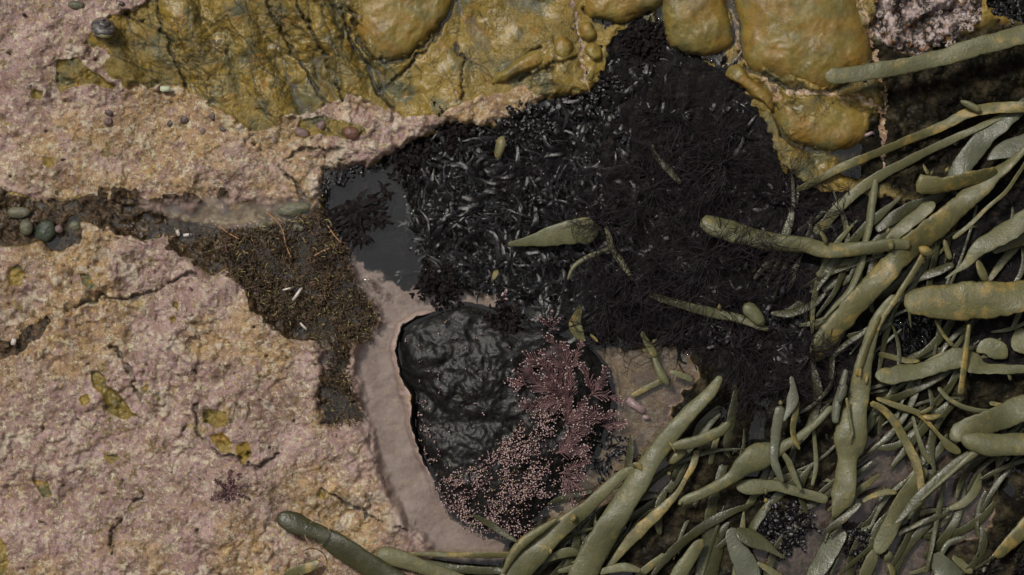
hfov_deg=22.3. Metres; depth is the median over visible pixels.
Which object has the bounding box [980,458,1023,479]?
wrack strap
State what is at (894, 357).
wrack strap
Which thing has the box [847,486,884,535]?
wrack strap
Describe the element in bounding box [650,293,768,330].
wrack strap
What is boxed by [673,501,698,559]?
wrack strap
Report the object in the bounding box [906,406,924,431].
wrack strap
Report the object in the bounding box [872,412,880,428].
wrack strap
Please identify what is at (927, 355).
wrack strap
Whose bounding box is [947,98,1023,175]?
wrack strap
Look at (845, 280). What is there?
wrack strap
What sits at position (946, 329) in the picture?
wrack strap
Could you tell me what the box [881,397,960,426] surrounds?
wrack strap
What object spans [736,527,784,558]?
wrack strap
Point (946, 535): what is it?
wrack strap
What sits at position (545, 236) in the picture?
wrack strap
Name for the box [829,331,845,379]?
wrack strap
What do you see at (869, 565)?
wrack strap
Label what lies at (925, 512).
wrack strap
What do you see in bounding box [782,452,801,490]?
wrack strap
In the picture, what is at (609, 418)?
coralline plume
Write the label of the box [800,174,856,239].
filament tuft
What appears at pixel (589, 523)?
wrack strap
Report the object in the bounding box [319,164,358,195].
black weed tuft
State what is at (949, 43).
barnacle
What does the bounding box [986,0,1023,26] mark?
black weed tuft
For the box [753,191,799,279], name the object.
wrack strap
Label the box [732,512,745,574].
wrack strap
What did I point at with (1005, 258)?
wrack strap
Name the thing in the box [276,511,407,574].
wrack strap
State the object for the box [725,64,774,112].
ochre boulder
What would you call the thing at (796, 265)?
wrack strap
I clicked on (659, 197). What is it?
filament tuft
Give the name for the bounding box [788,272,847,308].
wrack strap
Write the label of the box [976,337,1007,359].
wrack strap
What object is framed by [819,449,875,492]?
wrack strap
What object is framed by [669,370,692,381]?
wrack strap
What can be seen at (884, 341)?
wrack strap
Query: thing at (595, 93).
black weed tuft
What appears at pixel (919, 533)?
wrack strap
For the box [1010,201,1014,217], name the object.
wrack strap
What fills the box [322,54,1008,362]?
water
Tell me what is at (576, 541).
wrack strap
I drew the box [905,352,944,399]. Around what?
wrack strap
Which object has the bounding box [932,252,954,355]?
wrack strap
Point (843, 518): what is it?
wrack strap
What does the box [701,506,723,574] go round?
wrack strap
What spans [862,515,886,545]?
wrack strap
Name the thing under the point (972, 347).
wrack strap
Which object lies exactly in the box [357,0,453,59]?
ochre boulder
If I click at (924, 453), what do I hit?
wrack strap
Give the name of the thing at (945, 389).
wrack strap
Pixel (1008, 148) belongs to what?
wrack strap
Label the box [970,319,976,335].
wrack strap
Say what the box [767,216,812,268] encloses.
wrack strap
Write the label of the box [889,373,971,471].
wrack strap
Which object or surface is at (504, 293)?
coralline plume
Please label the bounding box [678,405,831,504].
wrack strap
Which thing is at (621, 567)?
wrack strap
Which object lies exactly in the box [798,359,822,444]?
wrack strap
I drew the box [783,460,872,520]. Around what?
wrack strap
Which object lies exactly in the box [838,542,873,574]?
wrack strap
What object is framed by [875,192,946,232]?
wrack strap
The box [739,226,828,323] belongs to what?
filament tuft
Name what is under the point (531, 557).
wrack strap
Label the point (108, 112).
crust nodule
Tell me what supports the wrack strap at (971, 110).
on the rock shore
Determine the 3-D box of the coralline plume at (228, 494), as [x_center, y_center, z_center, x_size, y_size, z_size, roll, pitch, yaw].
[-0.140,0.098,1.289,0.020,0.005,0.017,0,90,0]
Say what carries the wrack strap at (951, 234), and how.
on the wrack strap at (964, 247)
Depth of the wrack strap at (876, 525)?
1.30 m
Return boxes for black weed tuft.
[318,170,395,249]
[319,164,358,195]
[386,136,431,185]
[409,259,463,312]
[432,101,475,156]
[474,294,533,337]
[498,99,557,145]
[569,66,622,115]
[583,418,640,483]
[616,11,669,68]
[757,493,821,561]
[828,521,870,566]
[972,527,1023,574]
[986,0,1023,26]
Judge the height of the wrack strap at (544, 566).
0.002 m
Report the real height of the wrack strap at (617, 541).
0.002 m
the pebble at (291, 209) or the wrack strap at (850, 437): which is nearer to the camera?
the wrack strap at (850, 437)
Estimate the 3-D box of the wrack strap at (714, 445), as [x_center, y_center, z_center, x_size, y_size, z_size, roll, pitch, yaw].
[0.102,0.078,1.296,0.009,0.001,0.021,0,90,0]
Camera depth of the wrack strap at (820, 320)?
1.29 m
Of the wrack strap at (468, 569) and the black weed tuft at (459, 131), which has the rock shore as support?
the wrack strap at (468, 569)
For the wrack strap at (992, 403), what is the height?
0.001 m
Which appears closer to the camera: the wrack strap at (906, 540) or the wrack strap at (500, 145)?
the wrack strap at (500, 145)
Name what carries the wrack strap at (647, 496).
on the wrack strap
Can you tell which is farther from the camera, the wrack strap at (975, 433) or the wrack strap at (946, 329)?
the wrack strap at (946, 329)
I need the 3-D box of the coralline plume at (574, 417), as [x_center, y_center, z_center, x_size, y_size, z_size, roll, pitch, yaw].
[0.035,0.059,1.286,0.022,0.007,0.025,-9,90,0]
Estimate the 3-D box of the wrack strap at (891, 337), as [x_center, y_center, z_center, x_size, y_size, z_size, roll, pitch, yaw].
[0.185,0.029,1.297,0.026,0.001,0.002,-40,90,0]
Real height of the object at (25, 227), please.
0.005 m
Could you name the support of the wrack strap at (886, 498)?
on the water
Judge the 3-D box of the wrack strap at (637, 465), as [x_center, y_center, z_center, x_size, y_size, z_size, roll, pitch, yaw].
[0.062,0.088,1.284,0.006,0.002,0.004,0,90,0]
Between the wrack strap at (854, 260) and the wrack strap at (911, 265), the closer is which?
the wrack strap at (854, 260)
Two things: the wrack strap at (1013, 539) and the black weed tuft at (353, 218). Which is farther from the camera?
the black weed tuft at (353, 218)
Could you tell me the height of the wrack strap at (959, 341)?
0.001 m
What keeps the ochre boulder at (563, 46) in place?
on the rock shore
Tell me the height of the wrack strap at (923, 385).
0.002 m
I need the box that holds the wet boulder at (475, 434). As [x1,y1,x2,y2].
[398,303,615,536]
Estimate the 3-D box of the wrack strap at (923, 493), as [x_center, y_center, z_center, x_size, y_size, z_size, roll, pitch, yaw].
[0.210,0.097,1.285,0.059,0.004,0.007,-40,90,0]
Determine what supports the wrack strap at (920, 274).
on the rock shore
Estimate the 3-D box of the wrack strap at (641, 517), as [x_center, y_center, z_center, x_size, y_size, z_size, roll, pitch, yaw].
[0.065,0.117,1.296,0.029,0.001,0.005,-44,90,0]
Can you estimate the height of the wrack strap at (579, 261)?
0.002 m
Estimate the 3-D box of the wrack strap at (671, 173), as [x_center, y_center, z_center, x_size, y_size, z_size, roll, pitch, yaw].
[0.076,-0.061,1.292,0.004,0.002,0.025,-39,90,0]
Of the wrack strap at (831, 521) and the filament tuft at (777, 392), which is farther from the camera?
the wrack strap at (831, 521)
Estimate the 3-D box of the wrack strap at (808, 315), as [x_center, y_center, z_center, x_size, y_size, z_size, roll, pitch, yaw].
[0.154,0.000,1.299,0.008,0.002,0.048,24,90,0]
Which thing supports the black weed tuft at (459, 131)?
on the water
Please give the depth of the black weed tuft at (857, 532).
1.30 m
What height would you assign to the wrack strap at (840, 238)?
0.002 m
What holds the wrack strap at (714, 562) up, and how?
on the rock shore
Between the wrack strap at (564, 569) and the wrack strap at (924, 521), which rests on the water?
the wrack strap at (924, 521)
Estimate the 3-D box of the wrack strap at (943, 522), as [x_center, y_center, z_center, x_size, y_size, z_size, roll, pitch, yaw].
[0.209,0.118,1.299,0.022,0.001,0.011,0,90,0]
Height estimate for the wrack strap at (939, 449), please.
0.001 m
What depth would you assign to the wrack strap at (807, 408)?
1.29 m
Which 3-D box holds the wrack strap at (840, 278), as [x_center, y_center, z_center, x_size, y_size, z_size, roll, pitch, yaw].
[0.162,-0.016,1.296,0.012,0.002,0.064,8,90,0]
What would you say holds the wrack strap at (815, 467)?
on the rock shore
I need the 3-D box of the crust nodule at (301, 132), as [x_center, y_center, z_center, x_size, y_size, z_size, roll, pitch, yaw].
[-0.105,-0.077,1.298,0.008,0.004,0.006,0,90,0]
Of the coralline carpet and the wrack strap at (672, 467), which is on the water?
the wrack strap at (672, 467)
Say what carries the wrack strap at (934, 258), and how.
on the rock shore
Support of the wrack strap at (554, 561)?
on the rock shore
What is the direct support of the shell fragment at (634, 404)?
on the rock shore
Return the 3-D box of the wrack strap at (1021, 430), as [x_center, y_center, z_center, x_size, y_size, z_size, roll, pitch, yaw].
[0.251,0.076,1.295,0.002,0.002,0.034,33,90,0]
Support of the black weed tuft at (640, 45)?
on the water
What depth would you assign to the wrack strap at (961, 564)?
1.30 m
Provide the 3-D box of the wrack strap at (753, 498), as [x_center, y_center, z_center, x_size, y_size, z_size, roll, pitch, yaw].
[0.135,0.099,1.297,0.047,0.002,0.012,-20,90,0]
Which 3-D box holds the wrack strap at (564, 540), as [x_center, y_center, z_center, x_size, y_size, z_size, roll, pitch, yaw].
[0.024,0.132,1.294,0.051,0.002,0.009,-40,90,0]
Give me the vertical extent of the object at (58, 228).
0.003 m
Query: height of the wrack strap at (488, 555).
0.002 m
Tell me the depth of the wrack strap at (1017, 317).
1.29 m
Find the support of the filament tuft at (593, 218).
on the rock shore
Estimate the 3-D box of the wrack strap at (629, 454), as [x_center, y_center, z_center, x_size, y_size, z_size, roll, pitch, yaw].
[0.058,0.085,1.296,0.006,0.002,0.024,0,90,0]
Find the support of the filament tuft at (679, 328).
on the rock shore
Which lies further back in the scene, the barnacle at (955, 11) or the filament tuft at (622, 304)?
the barnacle at (955, 11)
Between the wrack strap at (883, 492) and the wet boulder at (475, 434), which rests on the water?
the wrack strap at (883, 492)
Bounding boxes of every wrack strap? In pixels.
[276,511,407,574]
[284,559,319,574]
[376,546,463,574]
[410,551,508,558]
[424,559,502,574]
[472,515,517,542]
[491,270,498,280]
[494,136,505,158]
[500,466,633,574]
[507,217,598,246]
[533,527,592,574]
[536,517,588,574]
[541,550,578,566]
[544,547,577,563]
[549,489,592,504]
[551,525,581,574]
[557,565,570,572]
[561,507,603,574]
[563,528,580,567]
[567,226,633,279]
[568,376,730,574]
[569,305,598,342]
[572,522,631,562]
[578,533,589,551]
[593,509,596,527]
[599,562,640,574]
[603,450,699,574]
[606,529,624,574]
[618,449,673,487]
[623,435,633,481]
[627,452,691,522]
[629,508,654,531]
[631,379,661,397]
[631,462,641,470]
[635,553,663,574]
[639,493,658,501]
[641,331,668,384]
[646,448,744,492]
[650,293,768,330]
[651,145,680,183]
[651,503,752,574]
[654,489,666,534]
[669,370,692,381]
[670,539,703,574]
[671,413,720,480]
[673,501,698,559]
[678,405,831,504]
[688,527,738,574]
[693,406,720,435]
[694,390,738,574]
[700,146,1023,361]
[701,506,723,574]
[708,422,723,464]
[720,522,729,539]
[725,527,760,574]
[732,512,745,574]
[736,479,827,510]
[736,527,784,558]
[739,429,744,455]
[742,471,830,511]
[749,470,812,529]
[752,199,838,272]
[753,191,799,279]
[757,562,781,574]
[759,465,770,479]
[762,519,805,574]
[765,170,795,285]
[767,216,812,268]
[767,468,774,479]
[768,227,825,261]
[769,400,784,482]
[771,293,825,317]
[773,208,841,300]
[781,447,796,474]
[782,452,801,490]
[783,376,798,421]
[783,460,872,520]
[784,402,830,473]
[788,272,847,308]
[789,372,835,416]
[790,253,803,283]
[790,402,799,449]
[796,100,1023,190]
[796,445,834,470]
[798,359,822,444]
[798,463,813,513]
[799,254,886,290]
[799,317,822,326]
[803,312,809,331]
[806,529,846,574]
[810,219,857,332]
[811,196,901,292]
[811,429,817,485]
[813,113,1008,319]
[815,192,849,316]
[815,272,862,329]
[816,258,852,275]
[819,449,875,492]
[823,382,901,403]
[824,517,834,542]
[825,24,1023,87]
[825,501,861,532]
[827,473,881,511]
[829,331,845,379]
[830,294,894,517]
[830,521,862,574]
[832,322,883,357]
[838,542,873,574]
[842,261,869,285]
[845,232,908,270]
[845,523,873,574]
[846,508,945,539]
[847,221,921,282]
[847,321,891,338]
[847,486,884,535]
[849,309,906,354]
[859,549,895,574]
[862,488,896,501]
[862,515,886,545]
[866,234,887,312]
[866,512,887,574]
[867,369,955,411]
[867,379,921,453]
[867,380,911,425]
[867,416,875,433]
[870,340,979,393]
[870,401,925,508]
[871,470,932,522]
[872,322,900,417]
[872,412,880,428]
[873,467,927,553]
[874,329,901,353]
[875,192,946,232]
[875,324,1023,394]
[876,268,910,298]
[876,397,960,453]
[876,425,917,450]
[877,307,895,370]
[877,385,898,435]
[878,352,919,363]
[881,289,905,343]
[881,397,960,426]
[886,201,935,238]
[887,507,920,573]
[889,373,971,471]
[890,396,1008,442]
[891,398,952,466]
[893,245,933,308]
[893,450,979,523]
[894,505,950,574]
[895,514,950,537]
[896,380,915,440]
[897,256,918,277]
[903,388,936,483]
[904,260,1023,345]
[904,347,946,363]
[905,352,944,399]
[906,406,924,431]
[908,262,953,285]
[908,286,917,326]
[908,565,931,574]
[911,416,931,463]
[911,419,920,467]
[913,513,951,533]
[915,320,955,357]
[916,164,997,194]
[917,373,959,428]
[919,319,979,409]
[921,501,993,539]
[923,231,950,262]
[923,434,947,466]
[923,483,966,557]
[925,470,955,481]
[925,481,945,573]
[926,239,941,285]
[928,398,963,473]
[930,226,974,247]
[930,536,965,574]
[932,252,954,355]
[936,344,963,406]
[938,387,988,412]
[943,239,951,259]
[944,221,958,262]
[946,209,1023,277]
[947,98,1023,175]
[948,473,981,510]
[949,205,977,284]
[949,394,1023,456]
[950,321,966,348]
[952,163,1023,238]
[952,556,972,573]
[955,455,986,498]
[962,526,987,573]
[967,456,1002,493]
[969,345,977,349]
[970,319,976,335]
[974,469,1012,537]
[975,555,995,569]
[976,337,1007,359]
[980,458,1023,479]
[981,456,1021,512]
[987,133,1023,159]
[987,247,1020,280]
[989,401,1000,405]
[991,321,1023,332]
[992,234,1023,253]
[994,431,1023,492]
[994,517,1023,558]
[995,429,1006,473]
[997,424,1023,467]
[1007,422,1023,432]
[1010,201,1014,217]
[1010,543,1023,561]
[1011,313,1021,328]
[1011,328,1023,353]
[1014,246,1023,280]
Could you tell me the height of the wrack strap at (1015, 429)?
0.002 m
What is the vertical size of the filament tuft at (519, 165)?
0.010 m
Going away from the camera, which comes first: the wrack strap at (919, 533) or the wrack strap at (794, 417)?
the wrack strap at (794, 417)
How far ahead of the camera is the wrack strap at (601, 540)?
1.28 m
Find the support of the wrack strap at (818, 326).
on the rock shore
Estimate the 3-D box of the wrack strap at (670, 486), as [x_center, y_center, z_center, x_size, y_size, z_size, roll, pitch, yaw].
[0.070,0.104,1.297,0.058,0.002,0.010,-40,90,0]
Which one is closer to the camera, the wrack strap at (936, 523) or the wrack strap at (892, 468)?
the wrack strap at (936, 523)
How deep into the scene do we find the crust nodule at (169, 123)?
1.30 m
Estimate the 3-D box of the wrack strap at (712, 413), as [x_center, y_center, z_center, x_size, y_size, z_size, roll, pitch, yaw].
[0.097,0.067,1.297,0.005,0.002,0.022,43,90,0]
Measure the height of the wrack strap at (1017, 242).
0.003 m
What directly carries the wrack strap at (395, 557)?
on the rock shore
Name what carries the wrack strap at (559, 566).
on the water
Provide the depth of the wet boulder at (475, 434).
1.29 m
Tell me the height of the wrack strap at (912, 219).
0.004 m
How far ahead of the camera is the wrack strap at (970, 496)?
1.30 m
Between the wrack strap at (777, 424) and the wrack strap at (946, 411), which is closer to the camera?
the wrack strap at (777, 424)
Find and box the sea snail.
[91,17,115,37]
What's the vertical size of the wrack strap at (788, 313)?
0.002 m
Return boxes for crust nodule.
[68,1,83,8]
[103,117,111,125]
[105,110,112,115]
[167,120,172,126]
[181,116,188,123]
[209,112,214,119]
[219,126,225,131]
[294,127,308,137]
[316,120,325,129]
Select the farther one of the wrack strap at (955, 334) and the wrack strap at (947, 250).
the wrack strap at (955, 334)
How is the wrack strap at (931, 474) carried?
on the water
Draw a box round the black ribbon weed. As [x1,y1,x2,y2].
[385,5,852,400]
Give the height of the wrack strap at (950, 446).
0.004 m
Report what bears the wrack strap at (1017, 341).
on the rock shore
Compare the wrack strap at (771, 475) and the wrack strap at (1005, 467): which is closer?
the wrack strap at (1005, 467)
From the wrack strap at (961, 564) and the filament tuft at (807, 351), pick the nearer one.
the filament tuft at (807, 351)
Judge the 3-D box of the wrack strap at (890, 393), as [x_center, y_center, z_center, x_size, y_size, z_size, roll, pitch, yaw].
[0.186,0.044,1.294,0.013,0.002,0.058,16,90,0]
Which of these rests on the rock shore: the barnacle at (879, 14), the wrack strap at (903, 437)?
the barnacle at (879, 14)
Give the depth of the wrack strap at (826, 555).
1.30 m
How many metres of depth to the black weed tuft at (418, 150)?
1.30 m
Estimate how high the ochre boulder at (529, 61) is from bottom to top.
0.010 m
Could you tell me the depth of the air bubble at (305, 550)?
1.29 m
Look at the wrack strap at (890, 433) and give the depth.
1.29 m
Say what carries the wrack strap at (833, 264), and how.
on the rock shore
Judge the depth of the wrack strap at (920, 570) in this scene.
1.30 m
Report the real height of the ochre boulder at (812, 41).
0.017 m
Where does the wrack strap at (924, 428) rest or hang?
on the rock shore
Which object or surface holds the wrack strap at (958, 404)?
on the rock shore
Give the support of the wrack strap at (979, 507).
on the water
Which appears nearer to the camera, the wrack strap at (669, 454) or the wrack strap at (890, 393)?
the wrack strap at (890, 393)
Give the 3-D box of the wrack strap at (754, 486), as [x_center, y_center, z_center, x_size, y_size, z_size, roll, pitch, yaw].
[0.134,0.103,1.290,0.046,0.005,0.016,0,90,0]
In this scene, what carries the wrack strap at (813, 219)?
on the water
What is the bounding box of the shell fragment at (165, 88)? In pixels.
[160,86,170,91]
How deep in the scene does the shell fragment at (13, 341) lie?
1.29 m
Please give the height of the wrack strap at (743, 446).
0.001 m
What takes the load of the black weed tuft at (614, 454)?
on the rock shore
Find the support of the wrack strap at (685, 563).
on the rock shore
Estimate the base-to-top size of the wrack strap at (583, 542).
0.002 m
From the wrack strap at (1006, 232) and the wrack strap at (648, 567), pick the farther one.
the wrack strap at (648, 567)
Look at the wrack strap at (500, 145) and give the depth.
1.29 m
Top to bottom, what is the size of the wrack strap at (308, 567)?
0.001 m
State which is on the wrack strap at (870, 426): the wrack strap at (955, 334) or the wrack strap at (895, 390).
the wrack strap at (895, 390)
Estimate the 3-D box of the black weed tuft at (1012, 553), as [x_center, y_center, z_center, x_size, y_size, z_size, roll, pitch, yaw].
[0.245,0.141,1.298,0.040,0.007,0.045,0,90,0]
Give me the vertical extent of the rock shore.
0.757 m
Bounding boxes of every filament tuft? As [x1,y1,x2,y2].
[484,139,573,215]
[522,232,686,374]
[548,161,648,262]
[560,213,703,344]
[578,100,720,250]
[616,188,817,363]
[620,84,795,259]
[621,260,747,383]
[625,51,727,180]
[673,256,819,424]
[698,141,855,263]
[725,351,836,431]
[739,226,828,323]
[773,308,863,398]
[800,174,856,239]
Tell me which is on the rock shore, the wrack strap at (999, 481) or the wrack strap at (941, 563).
the wrack strap at (941, 563)
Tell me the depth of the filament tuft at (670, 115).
1.29 m
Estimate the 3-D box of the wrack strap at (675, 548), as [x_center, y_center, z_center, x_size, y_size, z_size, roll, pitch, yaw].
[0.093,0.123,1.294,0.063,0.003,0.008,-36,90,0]
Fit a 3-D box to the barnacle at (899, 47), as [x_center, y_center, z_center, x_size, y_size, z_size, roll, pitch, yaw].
[0.193,-0.120,1.294,0.004,0.002,0.004,0,90,0]
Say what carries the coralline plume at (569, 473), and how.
on the wet boulder at (475, 434)
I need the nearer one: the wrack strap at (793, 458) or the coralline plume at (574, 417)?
the coralline plume at (574, 417)
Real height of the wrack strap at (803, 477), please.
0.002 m
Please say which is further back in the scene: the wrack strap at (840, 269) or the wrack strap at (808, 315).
the wrack strap at (808, 315)
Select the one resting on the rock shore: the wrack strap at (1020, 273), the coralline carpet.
the wrack strap at (1020, 273)
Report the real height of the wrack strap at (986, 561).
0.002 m
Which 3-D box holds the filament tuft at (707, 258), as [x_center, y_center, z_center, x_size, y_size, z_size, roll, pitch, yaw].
[0.096,-0.010,1.280,0.085,0.015,0.089,25,90,0]
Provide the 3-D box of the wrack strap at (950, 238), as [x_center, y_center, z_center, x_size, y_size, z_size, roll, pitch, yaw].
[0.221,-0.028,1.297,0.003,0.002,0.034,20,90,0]
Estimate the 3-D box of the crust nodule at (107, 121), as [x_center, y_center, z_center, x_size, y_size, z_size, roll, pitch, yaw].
[-0.201,-0.083,1.294,0.005,0.003,0.005,0,90,0]
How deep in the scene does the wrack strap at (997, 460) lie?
1.30 m
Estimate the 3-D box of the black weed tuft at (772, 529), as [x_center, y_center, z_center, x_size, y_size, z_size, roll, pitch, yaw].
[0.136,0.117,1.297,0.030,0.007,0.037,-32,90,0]
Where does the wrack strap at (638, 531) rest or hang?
on the rock shore
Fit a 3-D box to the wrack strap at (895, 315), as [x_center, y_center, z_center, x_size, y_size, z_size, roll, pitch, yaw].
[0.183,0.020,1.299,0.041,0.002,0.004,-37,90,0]
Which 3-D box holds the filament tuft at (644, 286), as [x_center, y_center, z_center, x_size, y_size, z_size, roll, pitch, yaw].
[0.059,-0.002,1.288,0.063,0.014,0.071,20,90,0]
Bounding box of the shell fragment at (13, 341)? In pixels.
[11,338,15,344]
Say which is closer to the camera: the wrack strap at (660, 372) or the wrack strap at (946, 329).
the wrack strap at (660, 372)
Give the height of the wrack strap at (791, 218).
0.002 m
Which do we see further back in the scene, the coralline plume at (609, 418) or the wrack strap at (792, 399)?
the coralline plume at (609, 418)
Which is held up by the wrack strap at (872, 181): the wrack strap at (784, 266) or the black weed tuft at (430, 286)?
the wrack strap at (784, 266)
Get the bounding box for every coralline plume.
[210,468,249,502]
[499,289,507,300]
[507,369,525,391]
[515,350,577,414]
[537,310,560,330]
[538,332,584,372]
[556,421,592,459]
[558,383,606,429]
[559,459,590,507]
[578,362,624,405]
[601,409,627,432]
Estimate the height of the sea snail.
0.014 m
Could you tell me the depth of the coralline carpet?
1.29 m
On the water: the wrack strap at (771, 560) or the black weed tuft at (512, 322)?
the black weed tuft at (512, 322)
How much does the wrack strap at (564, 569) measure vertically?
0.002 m
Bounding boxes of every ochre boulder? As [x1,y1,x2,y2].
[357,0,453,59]
[491,49,544,84]
[554,36,572,61]
[579,22,596,41]
[584,0,662,23]
[584,42,602,61]
[661,0,733,55]
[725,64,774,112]
[734,0,871,87]
[774,103,869,151]
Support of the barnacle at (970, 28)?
on the rock shore
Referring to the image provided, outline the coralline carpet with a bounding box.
[404,320,595,539]
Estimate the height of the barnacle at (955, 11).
0.002 m
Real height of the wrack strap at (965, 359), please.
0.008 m
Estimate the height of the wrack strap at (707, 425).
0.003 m
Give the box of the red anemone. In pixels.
[342,126,359,139]
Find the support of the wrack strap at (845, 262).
on the rock shore
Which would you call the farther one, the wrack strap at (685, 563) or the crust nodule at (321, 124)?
the crust nodule at (321, 124)
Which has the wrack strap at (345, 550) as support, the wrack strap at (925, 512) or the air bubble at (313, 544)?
the air bubble at (313, 544)
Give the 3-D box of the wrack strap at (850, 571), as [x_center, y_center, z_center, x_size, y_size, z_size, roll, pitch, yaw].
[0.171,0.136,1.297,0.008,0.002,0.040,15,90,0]
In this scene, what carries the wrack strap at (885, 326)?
on the rock shore
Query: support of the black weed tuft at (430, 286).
on the water
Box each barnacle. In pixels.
[876,11,882,18]
[896,44,902,50]
[945,41,952,47]
[953,8,958,13]
[967,24,974,32]
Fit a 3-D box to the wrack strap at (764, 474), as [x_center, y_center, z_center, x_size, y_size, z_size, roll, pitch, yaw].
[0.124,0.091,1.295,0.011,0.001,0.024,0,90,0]
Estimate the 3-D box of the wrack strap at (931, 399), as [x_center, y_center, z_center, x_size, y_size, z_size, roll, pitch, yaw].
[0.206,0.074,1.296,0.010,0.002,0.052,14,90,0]
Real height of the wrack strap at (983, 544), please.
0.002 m
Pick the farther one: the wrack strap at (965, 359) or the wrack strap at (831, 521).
the wrack strap at (831, 521)
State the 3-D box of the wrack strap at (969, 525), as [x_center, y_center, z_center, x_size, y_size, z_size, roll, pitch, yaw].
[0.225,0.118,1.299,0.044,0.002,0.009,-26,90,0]
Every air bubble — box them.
[296,548,327,574]
[304,520,329,545]
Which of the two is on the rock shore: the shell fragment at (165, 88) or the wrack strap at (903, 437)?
the shell fragment at (165, 88)
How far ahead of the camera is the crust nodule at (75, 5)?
1.29 m
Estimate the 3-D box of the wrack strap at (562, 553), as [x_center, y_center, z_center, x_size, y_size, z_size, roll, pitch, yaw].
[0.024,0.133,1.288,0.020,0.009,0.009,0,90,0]
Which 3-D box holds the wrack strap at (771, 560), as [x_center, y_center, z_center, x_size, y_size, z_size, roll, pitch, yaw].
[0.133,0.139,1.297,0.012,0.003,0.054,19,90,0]
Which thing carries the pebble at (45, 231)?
on the rock shore
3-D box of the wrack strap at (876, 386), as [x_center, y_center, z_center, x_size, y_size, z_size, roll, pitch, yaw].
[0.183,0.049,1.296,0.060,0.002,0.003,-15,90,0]
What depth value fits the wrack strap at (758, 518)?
1.30 m
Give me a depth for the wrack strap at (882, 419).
1.30 m
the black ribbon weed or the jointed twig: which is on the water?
the black ribbon weed
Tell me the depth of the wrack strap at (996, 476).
1.30 m
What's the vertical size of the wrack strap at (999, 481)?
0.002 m
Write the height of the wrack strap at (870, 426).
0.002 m
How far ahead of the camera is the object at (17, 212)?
1.30 m
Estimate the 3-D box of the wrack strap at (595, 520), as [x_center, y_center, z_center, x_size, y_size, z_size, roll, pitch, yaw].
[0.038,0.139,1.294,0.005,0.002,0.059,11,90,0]
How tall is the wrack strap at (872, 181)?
0.007 m
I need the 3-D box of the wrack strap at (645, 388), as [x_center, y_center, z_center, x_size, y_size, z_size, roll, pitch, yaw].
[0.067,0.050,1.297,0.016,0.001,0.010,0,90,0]
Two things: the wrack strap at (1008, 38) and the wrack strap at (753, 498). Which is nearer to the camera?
the wrack strap at (1008, 38)
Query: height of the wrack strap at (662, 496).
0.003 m
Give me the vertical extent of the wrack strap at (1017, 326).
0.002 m
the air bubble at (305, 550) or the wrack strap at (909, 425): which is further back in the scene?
the wrack strap at (909, 425)
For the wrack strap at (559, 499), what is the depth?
1.30 m
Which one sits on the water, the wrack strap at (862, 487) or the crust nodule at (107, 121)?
the wrack strap at (862, 487)
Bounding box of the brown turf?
[151,213,380,428]
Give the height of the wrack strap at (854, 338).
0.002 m
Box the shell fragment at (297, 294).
[292,288,302,300]
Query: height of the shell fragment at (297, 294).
0.001 m
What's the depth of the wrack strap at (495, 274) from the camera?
1.29 m
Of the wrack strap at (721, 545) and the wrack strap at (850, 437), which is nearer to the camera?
the wrack strap at (850, 437)
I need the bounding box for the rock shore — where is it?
[0,0,1023,574]
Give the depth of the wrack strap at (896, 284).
1.30 m
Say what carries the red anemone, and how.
on the rock shore
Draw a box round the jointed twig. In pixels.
[266,212,290,257]
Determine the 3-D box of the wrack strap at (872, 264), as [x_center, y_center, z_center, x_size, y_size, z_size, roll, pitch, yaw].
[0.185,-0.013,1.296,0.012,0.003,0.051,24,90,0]
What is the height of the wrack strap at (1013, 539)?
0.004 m
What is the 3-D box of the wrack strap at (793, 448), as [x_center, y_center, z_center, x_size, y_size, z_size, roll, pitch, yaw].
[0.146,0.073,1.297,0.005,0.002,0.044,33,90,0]
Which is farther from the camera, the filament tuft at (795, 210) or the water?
the water
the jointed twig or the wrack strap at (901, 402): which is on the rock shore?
the wrack strap at (901, 402)
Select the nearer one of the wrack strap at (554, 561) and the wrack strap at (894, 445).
the wrack strap at (894, 445)
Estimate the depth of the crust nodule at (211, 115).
1.29 m
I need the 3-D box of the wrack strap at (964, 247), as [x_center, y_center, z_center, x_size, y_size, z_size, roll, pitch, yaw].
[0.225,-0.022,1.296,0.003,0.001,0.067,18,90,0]
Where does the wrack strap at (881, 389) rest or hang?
on the rock shore
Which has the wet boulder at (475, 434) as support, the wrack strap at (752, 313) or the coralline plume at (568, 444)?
the coralline plume at (568, 444)
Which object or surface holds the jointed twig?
on the brown turf
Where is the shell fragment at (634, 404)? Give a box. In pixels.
[626,398,644,413]
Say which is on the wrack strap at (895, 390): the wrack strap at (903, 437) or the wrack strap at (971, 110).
the wrack strap at (903, 437)
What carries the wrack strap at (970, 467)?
on the rock shore
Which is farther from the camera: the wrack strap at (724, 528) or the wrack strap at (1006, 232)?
the wrack strap at (724, 528)

